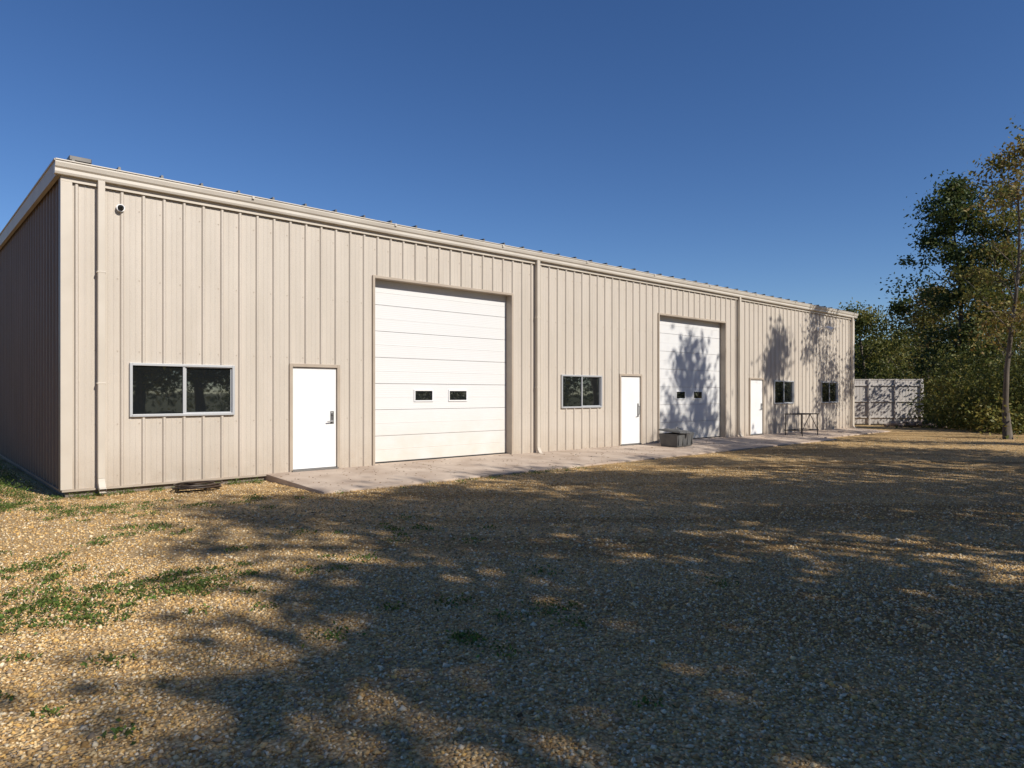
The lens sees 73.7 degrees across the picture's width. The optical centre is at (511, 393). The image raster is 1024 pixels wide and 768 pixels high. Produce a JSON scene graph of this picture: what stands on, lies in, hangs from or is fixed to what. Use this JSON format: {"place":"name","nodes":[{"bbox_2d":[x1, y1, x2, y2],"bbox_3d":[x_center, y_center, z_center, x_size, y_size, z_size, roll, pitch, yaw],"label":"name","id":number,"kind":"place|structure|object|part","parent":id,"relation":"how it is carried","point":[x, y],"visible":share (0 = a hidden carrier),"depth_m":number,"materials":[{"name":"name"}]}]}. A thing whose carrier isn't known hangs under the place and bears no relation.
{"place":"outdoors","nodes":[
{"label":"outdoors","id":0,"kind":"place"},
{"bbox_2d":[0,414,1023,767],"bbox_3d":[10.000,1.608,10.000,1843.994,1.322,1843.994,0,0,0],"label":"ground","id":1,"kind":"structure","parent":0,"point":[926,434],"depth_m":4.72,"materials":[{"name":"beige gravel"}]},
{"bbox_2d":[0,456,264,497],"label":"foundation","id":2,"kind":"object","parent":1,"relation":"on","point":[140,488],"visible":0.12,"depth_m":11.00,"materials":[{"name":"concrete"}]},
{"bbox_2d":[0,180,57,486],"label":"side wall","id":3,"kind":"structure","parent":2,"relation":"on","point":[29,345],"depth_m":12.55,"materials":[{"name":"beige metal"}]},
{"bbox_2d":[0,158,59,249],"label":"rake trim","id":4,"kind":"structure","parent":3,"relation":"attached to","point":[46,181],"depth_m":12.02,"materials":[{"name":"beige metal"}]},
{"bbox_2d":[0,454,60,491],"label":"side base trim","id":5,"kind":"structure","parent":3,"relation":"attached to","point":[36,476],"depth_m":12.18,"materials":[{"name":"beige metal"}]},
{"bbox_2d":[58,175,60,489],"bbox_3d":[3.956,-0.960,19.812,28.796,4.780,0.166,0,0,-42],"label":"corner trim return","id":6,"kind":"object","parent":2,"relation":"on","point":[59,333],"visible":0.57,"depth_m":10.19,"materials":[{"name":"beige metal"}]},
{"bbox_2d":[72,182,851,488],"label":"front wall","id":7,"kind":"structure","parent":2,"relation":"on","point":[150,317],"depth_m":12.67,"materials":[{"name":"beige metal"}]},
{"bbox_2d":[96,180,106,492],"bbox_3d":[-6.250,-0.875,10.403,0.120,4.750,0.210,0,0,-42],"label":"downspout","id":8,"kind":"object","parent":7,"relation":"attached to","point":[101,383],"visible":1,"depth_m":10.41,"materials":[{"name":"beige metal"}]},
{"bbox_2d":[116,204,124,211],"bbox_3d":[-6.089,-2.900,10.628,0.118,0.118,0.092,0,0,-42],"label":"security camera","id":9,"kind":"object","parent":7,"relation":"attached to","point":[120,207],"visible":1,"depth_m":10.61,"materials":[{"name":"white paint"}]},
{"bbox_2d":[129,363,234,416],"bbox_3d":[-5.439,-0.065,11.320,1.626,0.854,0.110,0,0,-42],"label":"frame","id":10,"kind":"object","parent":7,"relation":"attached to","point":[131,414],"visible":1,"depth_m":11.19,"materials":[{"name":"silver metal"}]},
{"bbox_2d":[133,365,182,413],"bbox_3d":[-5.726,-0.065,11.043,0.748,0.774,0.008,0,0,-42],"label":"fixed glass","id":11,"kind":"object","parent":10,"relation":"attached to","point":[157,389],"visible":1,"depth_m":11.04,"materials":[{"name":"black"}]},
{"bbox_2d":[183,367,231,412],"bbox_3d":[-5.157,-0.065,11.567,0.798,0.774,0.062,0,0,-42],"label":"sash","id":12,"kind":"object","parent":10,"relation":"attached to","point":[184,389],"visible":1,"depth_m":11.45,"materials":[{"name":"silver metal"}]},
{"bbox_2d":[186,368,229,411],"bbox_3d":[-5.151,-0.065,11.589,0.718,0.738,0.008,0,0,-42],"label":"sliding glass","id":13,"kind":"object","parent":10,"relation":"attached to","point":[207,389],"visible":1,"depth_m":11.57,"materials":[{"name":"black"}]},
{"bbox_2d":[289,363,339,470],"bbox_3d":[-3.742,0.425,12.887,1.010,1.970,0.165,0,0,-42],"label":"frame","id":14,"kind":"object","parent":7,"relation":"attached to","point":[292,365],"visible":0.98,"depth_m":12.80,"materials":[{"name":"beige metal"}]},
{"bbox_2d":[293,367,335,469],"bbox_3d":[-3.732,0.452,12.876,0.874,1.887,0.045,0,0,-42],"label":"leaf","id":15,"kind":"object","parent":14,"relation":"attached to","point":[314,405],"visible":1,"depth_m":12.86,"materials":[{"name":"white paint"}]},
{"bbox_2d":[327,411,333,423],"bbox_3d":[-3.463,0.450,13.043,0.156,0.240,0.065,0,0,-42],"label":"handle","id":16,"kind":"object","parent":15,"relation":"attached to","point":[331,421],"visible":1,"depth_m":13.08,"materials":[{"name":"silver metal"}]},
{"bbox_2d":[372,275,512,465],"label":"jamb trim","id":17,"kind":"structure","parent":7,"relation":"attached to","point":[509,373],"depth_m":16.15,"materials":[{"name":"beige metal"}]},
{"bbox_2d":[375,305,503,435],"bbox_3d":[-1.558,-0.460,15.117,3.680,3.740,0.025,0,0,-42],"label":"backing","id":18,"kind":"object","parent":17,"relation":"attached to","point":[446,384],"visible":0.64,"depth_m":15.18,"materials":[{"name":"grey metal"}]},
{"bbox_2d":[375,305,505,339],"bbox_3d":[-1.528,-1.556,15.084,3.670,0.529,0.054,0,0,-42],"label":"panel","id":19,"kind":"object","parent":18,"relation":"attached to","point":[408,320],"visible":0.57,"depth_m":14.96,"materials":[{"name":"white metal"}]},
{"bbox_2d":[375,280,505,316],"bbox_3d":[-1.528,-2.093,15.084,3.670,0.529,0.054,0,0,-42],"label":"panel","id":20,"kind":"object","parent":19,"relation":"on","point":[394,294],"visible":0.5,"depth_m":14.96,"materials":[{"name":"white metal"}]},
{"bbox_2d":[375,331,505,361],"bbox_3d":[-1.528,-1.019,15.084,3.670,0.529,0.054,0,0,-42],"label":"panel","id":21,"kind":"object","parent":18,"relation":"attached to","point":[406,345],"visible":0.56,"depth_m":14.96,"materials":[{"name":"white metal"}]},
{"bbox_2d":[375,357,505,384],"bbox_3d":[-1.528,-0.482,15.084,3.670,0.529,0.054,0,0,-42],"label":"panel","id":22,"kind":"object","parent":18,"relation":"attached to","point":[404,371],"visible":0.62,"depth_m":14.96,"materials":[{"name":"white metal"}]},
{"bbox_2d":[375,408,505,435],"bbox_3d":[-1.528,0.592,15.084,3.670,0.529,0.054,0,0,-42],"label":"panel","id":23,"kind":"object","parent":18,"relation":"attached to","point":[407,421],"visible":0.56,"depth_m":14.96,"materials":[{"name":"white metal"}]},
{"bbox_2d":[375,384,505,409],"bbox_3d":[-1.528,0.055,15.084,3.670,0.529,0.054,0,0,-42],"label":"panel","id":24,"kind":"object","parent":18,"relation":"attached to","point":[394,396],"visible":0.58,"depth_m":14.97,"materials":[{"name":"white metal"}]},
{"bbox_2d":[414,390,466,401],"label":"windows","id":25,"kind":"structure","parent":24,"relation":"attached to","point":[427,395],"depth_m":14.85,"materials":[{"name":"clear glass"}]},
{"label":"window glass","id":26,"kind":"part","parent":25,"relation":"part of","materials":[{"name":"black"}]},
{"bbox_3d":[-1.900,0.035,14.705,0.500,0.260,0.019,0,0,-42],"label":"window frame","id":27,"kind":"part","parent":25,"relation":"part of","materials":[{"name":"white paint"}]},
{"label":"window frame","id":28,"kind":"part","parent":25,"relation":"part of","materials":[{"name":"white paint"}]},
{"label":"window glass","id":29,"kind":"part","parent":25,"relation":"part of","materials":[{"name":"black"}]},
{"bbox_2d":[54,158,857,318],"bbox_3d":[4.060,-3.350,19.697,28.960,0.208,0.176,0,0,-42],"label":"gutter","id":30,"kind":"object","parent":7,"relation":"attached to","point":[65,167],"visible":1,"depth_m":13.37,"materials":[{"name":"paint"}]},
{"bbox_2d":[61,427,852,492],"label":"base trim","id":31,"kind":"structure","parent":7,"relation":"attached to","point":[112,487],"depth_m":11.02,"materials":[{"name":"beige metal"}]},
{"bbox_2d":[60,176,854,489],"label":"corner trim","id":32,"kind":"structure","parent":7,"relation":"attached to","point":[65,335],"depth_m":10.17,"materials":[{"name":"beige metal"}]},
{"bbox_2d":[61,175,854,319],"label":"eave trim","id":33,"kind":"structure","parent":7,"relation":"attached to","point":[178,198],"depth_m":13.54,"materials":[{"name":"beige metal"}]},
{"bbox_2d":[71,158,850,311],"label":"roof","id":34,"kind":"structure","parent":7,"relation":"on","point":[238,191],"depth_m":16.27,"materials":[{"name":"metal"}]},
{"bbox_2d":[66,155,91,163],"bbox_3d":[-6.605,-3.515,10.387,0.290,0.070,0.420,0,0,-42],"label":"roof end cap","id":35,"kind":"object","parent":34,"relation":"attached to","point":[82,160],"visible":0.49,"depth_m":10.24,"materials":[{"name":"beige metal"}]},
{"bbox_2d":[94,204,835,476],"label":"panel screws","id":36,"kind":"object","parent":7,"relation":"attached to","point":[361,360],"visible":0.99,"depth_m":13.31,"materials":[{"name":"metal"}]},
{"bbox_2d":[535,260,541,453],"bbox_3d":[0.662,-0.875,16.610,0.120,4.750,0.210,0,0,-42],"label":"downspout","id":37,"kind":"object","parent":7,"relation":"attached to","point":[537,355],"visible":0.95,"depth_m":16.61,"materials":[{"name":"beige metal"}]},
{"bbox_2d":[561,375,601,407],"bbox_3d":[1.812,-0.065,17.830,1.564,0.854,0.110,0,0,-42],"label":"frame","id":38,"kind":"object","parent":7,"relation":"attached to","point":[582,406],"visible":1,"depth_m":17.80,"materials":[{"name":"silver metal"}]},
{"bbox_2d":[563,376,580,406],"bbox_3d":[1.536,-0.065,17.563,0.717,0.774,0.008,0,0,-42],"label":"fixed glass","id":39,"kind":"object","parent":38,"relation":"attached to","point":[571,390],"visible":1,"depth_m":17.55,"materials":[{"name":"black"}]},
{"bbox_2d":[581,377,599,405],"bbox_3d":[2.081,-0.065,18.066,0.767,0.774,0.061,0,0,-42],"label":"sash","id":40,"kind":"object","parent":38,"relation":"attached to","point":[582,391],"visible":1,"depth_m":17.81,"materials":[{"name":"silver metal"}]},
{"bbox_2d":[583,377,598,405],"bbox_3d":[2.088,-0.065,18.089,0.687,0.738,0.008,0,0,-42],"label":"sliding glass","id":41,"kind":"object","parent":38,"relation":"attached to","point":[590,391],"visible":1,"depth_m":18.08,"materials":[{"name":"black"}]},
{"bbox_2d":[619,374,641,444],"bbox_3d":[3.293,0.425,19.204,1.000,1.970,0.165,0,0,-42],"label":"frame","id":42,"kind":"object","parent":7,"relation":"attached to","point":[636,375],"visible":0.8,"depth_m":19.11,"materials":[{"name":"beige metal"}]},
{"bbox_2d":[621,376,639,443],"bbox_3d":[3.303,0.452,19.192,0.864,1.887,0.045,0,0,-42],"label":"leaf","id":43,"kind":"object","parent":42,"relation":"attached to","point":[630,400],"visible":1,"depth_m":19.19,"materials":[{"name":"white paint"}]},
{"bbox_2d":[637,403,639,416],"bbox_3d":[3.579,0.460,19.362,0.122,0.380,0.072,0,0,-42],"label":"handle","id":44,"kind":"object","parent":43,"relation":"attached to","point":[638,409],"visible":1,"depth_m":19.39,"materials":[{"name":"silver metal"}]},
{"bbox_2d":[658,313,726,442],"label":"jamb trim","id":45,"kind":"structure","parent":7,"relation":"attached to","point":[723,379],"depth_m":22.48,"materials":[{"name":"beige metal"}]},
{"bbox_2d":[663,351,717,422],"bbox_3d":[5.496,-0.460,21.450,3.620,3.740,0.025,0,0,-42],"label":"backing","id":46,"kind":"object","parent":45,"relation":"attached to","point":[680,404],"visible":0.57,"depth_m":21.27,"materials":[{"name":"grey metal"}]},
{"bbox_2d":[660,333,719,354],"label":"panel","id":47,"kind":"object","parent":46,"relation":"attached to","point":[684,344],"visible":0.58,"depth_m":21.43,"materials":[{"name":"white metal"}]},
{"bbox_2d":[660,351,719,370],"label":"panel","id":48,"kind":"object","parent":46,"relation":"attached to","point":[686,361],"visible":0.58,"depth_m":21.43,"materials":[{"name":"white metal"}]},
{"bbox_2d":[660,404,719,422],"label":"panel","id":49,"kind":"object","parent":46,"relation":"attached to","point":[686,412],"visible":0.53,"depth_m":21.43,"materials":[{"name":"white metal"}]},
{"bbox_2d":[660,369,719,386],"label":"panel","id":50,"kind":"object","parent":46,"relation":"attached to","point":[680,378],"visible":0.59,"depth_m":21.39,"materials":[{"name":"white metal"}]},
{"bbox_2d":[660,316,719,338],"bbox_3d":[5.526,-2.093,21.417,3.610,0.529,0.054,0,0,-42],"label":"panel","id":51,"kind":"object","parent":46,"relation":"attached to","point":[678,326],"visible":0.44,"depth_m":21.43,"materials":[{"name":"white metal"}]},
{"bbox_2d":[660,387,719,404],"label":"panel","id":52,"kind":"object","parent":46,"relation":"attached to","point":[709,395],"visible":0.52,"depth_m":21.43,"materials":[{"name":"white metal"}]},
{"bbox_2d":[676,391,701,398],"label":"windows","id":53,"kind":"structure","parent":52,"relation":"attached to","point":[682,394],"depth_m":21.25,"materials":[{"name":"black glass"}]},
{"label":"window glass","id":54,"kind":"part","parent":53,"relation":"part of","materials":[{"name":"black"}]},
{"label":"window frame","id":55,"kind":"part","parent":53,"relation":"part of","materials":[{"name":"white paint"}]},
{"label":"window glass","id":56,"kind":"part","parent":53,"relation":"part of","materials":[{"name":"black"}]},
{"bbox_2d":[737,297,743,436],"bbox_3d":[7.687,-0.875,22.917,0.120,4.750,0.210,0,0,-42],"label":"downspout","id":57,"kind":"object","parent":7,"relation":"attached to","point":[739,338],"visible":0.95,"depth_m":22.91,"materials":[{"name":"beige metal"}]},
{"bbox_2d":[749,378,763,434],"bbox_3d":[8.502,0.425,23.880,1.000,1.970,0.165,0,0,-42],"label":"frame","id":58,"kind":"object","parent":7,"relation":"attached to","point":[750,379],"visible":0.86,"depth_m":23.76,"materials":[{"name":"beige metal"}]},
{"bbox_2d":[751,380,761,433],"bbox_3d":[8.512,0.452,23.869,0.864,1.887,0.045,0,0,-42],"label":"leaf","id":59,"kind":"object","parent":58,"relation":"attached to","point":[756,410],"visible":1,"depth_m":23.87,"materials":[{"name":"white paint"}]},
{"bbox_2d":[773,380,793,403],"bbox_3d":[10.011,-0.065,25.192,1.524,0.854,0.110,0,0,-42],"label":"frame","id":60,"kind":"object","parent":7,"relation":"attached to","point":[774,391],"visible":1,"depth_m":24.82,"materials":[{"name":"silver metal"}]},
{"bbox_2d":[775,381,782,402],"bbox_3d":[9.743,-0.065,24.932,0.697,0.774,0.008,0,0,-42],"label":"fixed glass","id":61,"kind":"object","parent":60,"relation":"attached to","point":[778,392],"visible":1,"depth_m":24.91,"materials":[{"name":"black"}]},
{"bbox_2d":[784,382,791,401],"bbox_3d":[10.280,-0.065,25.444,0.667,0.738,0.008,0,0,-42],"label":"sliding glass","id":62,"kind":"object","parent":60,"relation":"attached to","point":[787,391],"visible":1,"depth_m":25.45,"materials":[{"name":"black"}]},
{"bbox_2d":[783,382,792,402],"bbox_3d":[10.274,-0.065,25.422,0.747,0.774,0.061,0,0,-42],"label":"sash","id":63,"kind":"object","parent":60,"relation":"attached to","point":[783,394],"visible":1,"depth_m":25.42,"materials":[{"name":"silver metal"}]},
{"bbox_2d":[817,326,833,331],"bbox_3d":[12.295,-2.529,26.765,0.200,0.269,0.641,0,0,-42],"label":"flood lamp","id":64,"kind":"object","parent":7,"relation":"attached to","point":[830,329],"visible":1,"depth_m":26.63,"materials":[{"name":"grey metal"}]},
{"bbox_2d":[821,382,837,402],"bbox_3d":[12.899,-0.065,27.784,1.564,0.854,0.110,0,0,-42],"label":"frame","id":65,"kind":"object","parent":7,"relation":"attached to","point":[821,392],"visible":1,"depth_m":27.70,"materials":[{"name":"silver metal"}]},
{"bbox_2d":[822,383,828,401],"bbox_3d":[12.623,-0.065,27.518,0.717,0.774,0.008,0,0,-42],"label":"fixed glass","id":66,"kind":"object","parent":65,"relation":"attached to","point":[825,392],"visible":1,"depth_m":27.53,"materials":[{"name":"black"}]},
{"bbox_2d":[830,383,835,400],"bbox_3d":[13.175,-0.065,28.043,0.687,0.738,0.008,0,0,-42],"label":"sliding glass","id":67,"kind":"object","parent":65,"relation":"attached to","point":[832,391],"visible":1,"depth_m":28.05,"materials":[{"name":"black"}]},
{"bbox_2d":[829,383,836,401],"bbox_3d":[13.168,-0.065,28.020,0.767,0.774,0.061,0,0,-42],"label":"sash","id":68,"kind":"object","parent":65,"relation":"attached to","point":[829,393],"visible":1,"depth_m":28.02,"materials":[{"name":"silver metal"}]},
{"bbox_2d":[850,318,855,427],"bbox_3d":[14.547,-0.875,29.076,0.120,4.750,0.210,0,0,-42],"label":"downspout","id":69,"kind":"object","parent":7,"relation":"attached to","point":[852,372],"visible":0.97,"depth_m":29.09,"materials":[{"name":"beige metal"}]},
{"bbox_2d":[172,480,222,492],"bbox_3d":[-5.044,1.478,10.984,0.790,0.128,0.632,0,0,-42],"label":"garden hose","id":70,"kind":"object","parent":1,"relation":"on","point":[204,485],"visible":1,"depth_m":10.90,"materials":[{"name":"rubber"}]},
{"bbox_2d":[0,456,743,744],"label":"weeds","id":71,"kind":"object","parent":1,"relation":"on","point":[79,605],"visible":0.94,"depth_m":5.40,"materials":[{"name":"green plant"}]},
{"bbox_2d":[75,428,1022,767],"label":"fallen leaves","id":72,"kind":"object","parent":1,"relation":"on","point":[567,530],"visible":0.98,"depth_m":9.76,"materials":[{"name":"brown plant"}]},
{"bbox_2d":[265,428,889,493],"bbox_3d":[5.562,1.585,20.082,25.338,0.330,2.850,0,0,-42],"label":"concrete apron","id":73,"kind":"object","parent":1,"relation":"on","point":[477,467],"visible":0.67,"depth_m":14.56,"materials":[{"name":"beige concrete"}]},
{"bbox_2d":[292,466,337,471],"bbox_3d":[-3.731,1.421,12.874,0.910,0.038,0.160,0,0,-42],"label":"threshold","id":74,"kind":"object","parent":73,"relation":"on","point":[311,469],"visible":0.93,"depth_m":12.84,"materials":[{"name":"silver metal"}]},
{"bbox_2d":[375,452,505,463],"bbox_3d":[-1.527,1.412,15.082,3.680,0.036,0.060,0,0,-42],"label":"bottom seal","id":75,"kind":"object","parent":73,"relation":"on","point":[438,458],"visible":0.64,"depth_m":14.97,"materials":[{"name":"black rubber"}]},
{"bbox_2d":[375,430,505,461],"bbox_3d":[-1.528,1.129,15.084,3.670,0.529,0.054,0,0,-42],"label":"panel","id":76,"kind":"object","parent":75,"relation":"on","point":[406,447],"visible":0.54,"depth_m":14.96,"materials":[{"name":"white metal"}]},
{"bbox_2d":[620,443,641,445],"bbox_3d":[3.305,1.421,19.191,0.900,0.038,0.160,0,0,-42],"label":"threshold","id":77,"kind":"object","parent":73,"relation":"on","point":[630,444],"visible":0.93,"depth_m":19.12,"materials":[{"name":"silver metal"}]},
{"bbox_2d":[659,427,693,446],"bbox_3d":[4.637,1.190,19.206,0.679,0.540,1.075,0,0,36],"label":"storage bin","id":78,"kind":"object","parent":73,"relation":"on","point":[676,437],"visible":1,"depth_m":18.91,"materials":[{"name":"grey plastic"}]},
{"bbox_2d":[784,413,818,435],"bbox_3d":[10.322,1.087,24.322,1.360,0.786,0.636,0,0,-42],"label":"metal rack","id":79,"kind":"object","parent":73,"relation":"on","point":[802,427],"visible":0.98,"depth_m":24.17,"materials":[{"name":"metal"}]},
{"bbox_2d":[839,298,915,378],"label":"hackberry tree","id":80,"kind":"object","parent":1,"relation":"on","point":[864,319],"visible":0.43,"depth_m":47.37,"materials":[{"name":"green plant"}]},
{"bbox_2d":[855,379,923,424],"bbox_3d":[18.521,0.400,34.104,4.046,2.300,0.150,0,0,2],"label":"panel fence","id":81,"kind":"object","parent":1,"relation":"on","point":[878,401],"visible":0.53,"depth_m":34.11,"materials":[{"name":"grey metal"}]},
{"bbox_2d":[883,420,943,426],"bbox_3d":[18.958,1.417,32.118,2.570,0.365,1.390,0,0,32],"label":"rock pile","id":82,"kind":"object","parent":1,"relation":"on","point":[912,424],"visible":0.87,"depth_m":32.06,"materials":[{"name":"stone"}]},
{"bbox_2d":[863,278,981,417],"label":"hackberry tree","id":83,"kind":"object","parent":1,"relation":"on","point":[922,320],"visible":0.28,"depth_m":42.92,"materials":[{"name":"green plant"}]},
{"bbox_2d":[855,322,1023,394],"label":"distant trees","id":84,"kind":"object","parent":1,"relation":"on","point":[901,353],"visible":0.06,"depth_m":55.99,"materials":[{"name":"green plant"}]},
{"bbox_2d":[878,169,1022,417],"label":"elm tree","id":85,"kind":"object","parent":1,"relation":"on","point":[953,251],"visible":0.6,"depth_m":37.24,"materials":[{"name":"green plant"}]},
{"bbox_2d":[895,312,1023,438],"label":"shrub thicket","id":86,"kind":"object","parent":1,"relation":"on","point":[966,406],"visible":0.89,"depth_m":29.34,"materials":[{"name":"green plant"}]},
{"bbox_2d":[907,235,1023,391],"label":"elm tree","id":87,"kind":"object","parent":1,"relation":"on","point":[1001,257],"visible":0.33,"depth_m":35.10,"materials":[{"name":"green plant"}]},
{"bbox_2d":[940,130,1023,439],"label":"hackberry tree","id":88,"kind":"object","parent":1,"relation":"on","point":[1015,328],"visible":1,"depth_m":23.63,"materials":[{"name":"green plant"}]},
{"bbox_2d":[953,179,1023,375],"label":"hackberry tree","id":89,"kind":"object","parent":1,"relation":"on","point":[995,225],"visible":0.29,"depth_m":35.91,"materials":[{"name":"green plant"}]},
{"bbox_2d":[996,116,1023,371],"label":"hackberry tree","id":90,"kind":"object","parent":1,"relation":"on","point":[1015,138],"visible":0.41,"depth_m":27.03,"materials":[{"name":"green plant"}]},
{"bbox_2d":[0,0,1023,351],"label":"sky","id":91,"kind":"structure","parent":0,"point":[776,148],"materials":[{"name":"blue"}]},
{"bbox_3d":[5.527,1.412,21.416,3.620,0.036,0.058,0,0,-42],"label":"bottom seal","id":92,"kind":"object","parent":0,"visible":0},
{"bbox_2d":[660,420,719,437],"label":"panel","id":93,"kind":"object","parent":92,"relation":"on","point":[709,428],"visible":0.48,"depth_m":21.76,"materials":[{"name":"white metal"}]}
]}

